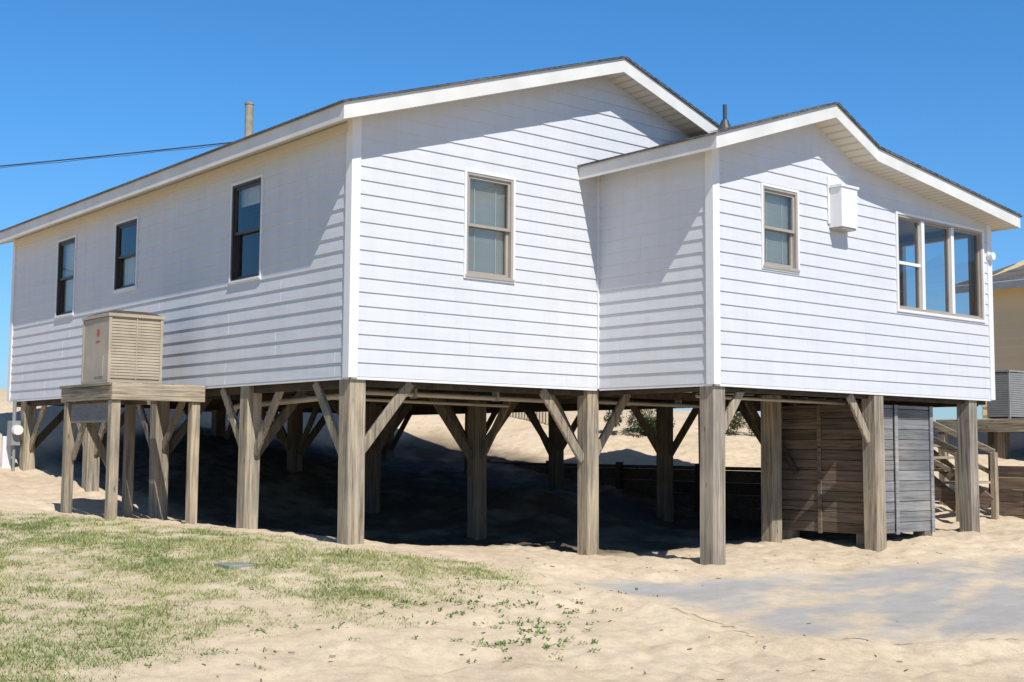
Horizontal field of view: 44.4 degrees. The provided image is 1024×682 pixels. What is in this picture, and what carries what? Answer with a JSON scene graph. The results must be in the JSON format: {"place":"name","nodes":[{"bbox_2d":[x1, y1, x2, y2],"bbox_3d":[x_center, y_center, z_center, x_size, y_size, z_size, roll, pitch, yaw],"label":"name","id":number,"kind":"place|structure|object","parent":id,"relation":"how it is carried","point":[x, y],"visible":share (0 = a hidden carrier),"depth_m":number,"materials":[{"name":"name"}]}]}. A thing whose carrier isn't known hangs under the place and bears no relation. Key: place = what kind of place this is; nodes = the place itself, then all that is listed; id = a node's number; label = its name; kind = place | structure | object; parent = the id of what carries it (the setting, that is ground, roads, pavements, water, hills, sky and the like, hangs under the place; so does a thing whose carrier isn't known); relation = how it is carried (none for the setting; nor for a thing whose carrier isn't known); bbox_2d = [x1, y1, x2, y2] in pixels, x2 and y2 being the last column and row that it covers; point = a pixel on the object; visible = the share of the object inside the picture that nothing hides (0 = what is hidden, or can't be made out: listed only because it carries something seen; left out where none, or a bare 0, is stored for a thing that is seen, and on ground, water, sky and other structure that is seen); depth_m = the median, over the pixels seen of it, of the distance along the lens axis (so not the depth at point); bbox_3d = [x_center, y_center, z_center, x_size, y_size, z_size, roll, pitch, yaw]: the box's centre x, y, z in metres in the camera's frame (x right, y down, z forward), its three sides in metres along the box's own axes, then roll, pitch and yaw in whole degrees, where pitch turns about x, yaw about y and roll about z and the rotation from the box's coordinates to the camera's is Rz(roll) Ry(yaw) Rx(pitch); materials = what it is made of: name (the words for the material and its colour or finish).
{"place":"outdoors","nodes":[
{"label":"outdoors","id":0,"kind":"place"},
{"bbox_2d":[0,509,550,681],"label":"grass","id":1,"kind":"structure","parent":0,"point":[159,560],"depth_m":10.85,"materials":[{"name":"green plant"}]},
{"bbox_2d":[1,538,941,680],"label":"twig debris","id":2,"kind":"object","parent":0,"point":[481,632],"visible":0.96,"depth_m":9.36,"materials":[{"name":"brown wood"}]},
{"bbox_2d":[0,389,1023,681],"bbox_3d":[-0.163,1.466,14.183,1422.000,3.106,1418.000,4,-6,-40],"label":"sand ground","id":3,"kind":"structure","parent":0,"point":[532,521],"depth_m":11.46,"materials":[{"name":"beige sand"}]},
{"bbox_2d":[0,400,22,470],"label":"electric meter","id":4,"kind":"object","parent":3,"relation":"on","point":[10,440],"visible":0.82,"depth_m":20.37,"materials":[{"name":"grey metal"}]},
{"bbox_2d":[59,382,204,524],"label":"wooden equipment platform","id":5,"kind":"structure","parent":3,"relation":"on","point":[101,402],"depth_m":15.29,"materials":[{"name":"brown wood"}]},
{"bbox_2d":[81,310,164,383],"bbox_3d":[-4.847,0.101,15.600,0.714,0.900,0.854,4,-6,-40],"label":"air conditioner","id":6,"kind":"object","parent":5,"relation":"on","point":[121,346],"visible":0.94,"depth_m":15.31,"materials":[{"name":"beige metal"}]},
{"bbox_2d":[214,562,257,568],"bbox_3d":[-2.472,2.025,11.271,0.300,0.052,0.300,4,-6,-40],"label":"stone paver","id":7,"kind":"object","parent":3,"relation":"on","point":[237,565],"visible":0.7,"depth_m":11.17,"materials":[{"name":"grey stone"}]},
{"bbox_2d":[108,575,657,668],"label":"beach weeds","id":8,"kind":"object","parent":3,"relation":"on","point":[501,643],"visible":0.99,"depth_m":9.64,"materials":[{"name":"green plant"}]},
{"bbox_2d":[19,377,979,564],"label":"timber pilings","id":9,"kind":"object","parent":3,"relation":"on","point":[364,445],"visible":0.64,"depth_m":16.49,"materials":[{"name":"brown wood"}]},
{"bbox_2d":[17,376,985,414],"bbox_3d":[-0.804,0.849,19.303,9.455,0.330,12.176,4,-6,-40],"label":"floor framing","id":10,"kind":"object","parent":9,"relation":"on","point":[568,396],"visible":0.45,"depth_m":16.36,"materials":[{"name":"brown wood"}]},
{"bbox_2d":[10,77,989,404],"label":"siding walls","id":11,"kind":"structure","parent":10,"relation":"on","point":[828,317],"depth_m":14.82,"materials":[{"name":"plastic"}]},
{"bbox_2d":[54,235,76,318],"bbox_3d":[-6.801,-0.970,19.254,0.140,1.230,0.752,4,-6,-40],"label":"side window","id":12,"kind":"structure","parent":11,"relation":"attached to","point":[65,277],"depth_m":19.43,"materials":[{"name":"brown metal"}]},
{"bbox_2d":[112,216,139,293],"bbox_3d":[-5.356,-1.194,17.551,0.140,1.013,0.785,4,-6,-40],"label":"side window","id":13,"kind":"structure","parent":11,"relation":"attached to","point":[125,274],"depth_m":17.73,"materials":[{"name":"brown metal"}]},
{"bbox_2d":[228,174,263,285],"bbox_3d":[-3.114,-1.303,14.888,0.140,1.236,0.777,4,-6,-40],"label":"side window","id":14,"kind":"structure","parent":11,"relation":"attached to","point":[247,192],"depth_m":15.08,"materials":[{"name":"brown metal"}]},
{"bbox_2d":[463,168,515,283],"bbox_3d":[-0.281,-1.299,14.341,0.745,1.239,0.140,4,-6,-40],"label":"gable window","id":15,"kind":"structure","parent":11,"relation":"attached to","point":[489,223],"depth_m":14.41,"materials":[{"name":"beige glass"}]},
{"bbox_2d":[7,118,995,401],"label":"corner trim","id":16,"kind":"structure","parent":11,"relation":"attached to","point":[351,130],"depth_m":14.01,"materials":[{"name":"plastic"}]},
{"bbox_2d":[0,58,1019,256],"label":"fascia and soffit","id":17,"kind":"structure","parent":11,"relation":"attached to","point":[844,133],"depth_m":15.29,"materials":[{"name":"plastic"}]},
{"bbox_2d":[0,56,1022,231],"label":"shingle roof","id":18,"kind":"structure","parent":17,"relation":"on","point":[847,113],"depth_m":14.99,"materials":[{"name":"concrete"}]},
{"bbox_2d":[244,102,730,136],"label":"vent pipes","id":19,"kind":"object","parent":18,"relation":"on","point":[249,110],"visible":0.66,"depth_m":17.50,"materials":[{"name":"metal"}]},
{"bbox_2d":[760,182,799,273],"bbox_3d":[3.131,-1.318,14.814,0.706,1.008,0.140,4,-6,-40],"label":"extension window","id":20,"kind":"structure","parent":11,"relation":"attached to","point":[780,231],"depth_m":14.90,"materials":[{"name":"beige glass"}]},
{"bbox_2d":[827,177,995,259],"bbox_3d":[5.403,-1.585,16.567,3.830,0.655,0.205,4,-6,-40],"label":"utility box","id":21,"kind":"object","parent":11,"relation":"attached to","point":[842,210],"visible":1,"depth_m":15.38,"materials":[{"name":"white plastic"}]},
{"bbox_2d":[894,211,985,322],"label":"porch windows","id":22,"kind":"structure","parent":11,"relation":"in","point":[976,255],"depth_m":17.18,"materials":[{"name":"white wood"}]},
{"bbox_2d":[228,389,912,420],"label":"drain pipes","id":23,"kind":"object","parent":10,"relation":"attached to","point":[414,393],"visible":0.52,"depth_m":15.12,"materials":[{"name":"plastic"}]},
{"bbox_2d":[509,412,548,424],"bbox_3d":[0.173,1.671,27.827,0.040,1.003,2.000,4,-6,-40],"label":"sand fence","id":24,"kind":"object","parent":3,"relation":"on","point":[536,415],"visible":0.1,"depth_m":27.30,"materials":[{"name":"brown wood"}]},
{"bbox_2d":[486,459,760,521],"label":"timber retaining wall","id":25,"kind":"structure","parent":3,"relation":"on","point":[738,487],"depth_m":20.36,"materials":[{"name":"brown wood"}]},
{"bbox_2d":[603,409,674,435],"bbox_3d":[2.648,1.657,25.884,1.357,0.717,1.134,4,-6,-40],"label":"beach shrub","id":26,"kind":"object","parent":3,"relation":"on","point":[650,420],"visible":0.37,"depth_m":25.82,"materials":[{"name":"green plant"}]},
{"bbox_2d":[727,412,754,435],"bbox_3d":[4.716,1.745,26.839,1.169,0.662,1.095,4,-6,-40],"label":"beach shrub","id":27,"kind":"object","parent":3,"relation":"on","point":[738,417],"visible":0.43,"depth_m":26.54,"materials":[{"name":"green plant"}]},
{"bbox_2d":[745,403,934,546],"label":"storage shed","id":28,"kind":"structure","parent":3,"relation":"on","point":[822,471],"depth_m":16.59,"materials":[{"name":"brown wood"}]},
{"bbox_2d":[933,421,998,521],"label":"wooden staircase","id":29,"kind":"structure","parent":3,"relation":"on","point":[946,495],"depth_m":19.70,"materials":[{"name":"brown wood"}]},
{"bbox_2d":[935,418,1023,505],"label":"wooden equipment platform","id":30,"kind":"structure","parent":3,"relation":"on","point":[991,427],"depth_m":20.54,"materials":[{"name":"brown wood"}]},
{"bbox_2d":[987,370,1023,418],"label":"air conditioner","id":31,"kind":"object","parent":30,"relation":"on","point":[1008,403],"visible":0.84,"depth_m":20.52,"materials":[{"name":"grey metal"}]},
{"bbox_2d":[982,260,1023,432],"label":"neighbor walls","id":32,"kind":"structure","parent":3,"relation":"on","point":[1008,311],"depth_m":25.07,"materials":[{"name":"beige wood"}]},
{"bbox_2d":[955,263,1023,293],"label":"neighbor roof","id":33,"kind":"structure","parent":32,"relation":"on","point":[1013,278],"depth_m":25.35,"materials":[{"name":"grey"}]},
{"bbox_2d":[998,466,1023,518],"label":"timber retaining wall","id":34,"kind":"structure","parent":3,"relation":"on","point":[1013,482],"depth_m":20.00,"materials":[{"name":"brown wood"}]},
{"bbox_3d":[-3.443,-0.943,29.700,0.238,8.400,0.238,4,-6,-40],"label":"utility pole","id":35,"kind":"object","parent":3,"relation":"on","visible":0},
{"bbox_2d":[0,142,230,167],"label":"power line","id":36,"kind":"object","parent":35,"relation":"attached to","point":[102,156],"visible":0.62,"depth_m":29.97,"materials":[{"name":"black rubber"}]},
{"bbox_2d":[0,0,1023,420],"label":"sky","id":37,"kind":"structure","parent":0,"point":[938,85],"materials":[{"name":"blue"}]},
{"bbox_2d":[534,549,1023,644],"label":"concrete driveway","id":38,"kind":"structure","parent":0,"point":[964,598],"depth_m":11.75,"materials":[{"name":"grey concrete"}]},
{"bbox_2d":[997,432,1009,458],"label":"neighbor pilings","id":39,"kind":"object","parent":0,"point":[1003,442],"depth_m":25.15,"materials":[{"name":"brown wood"}]}
]}

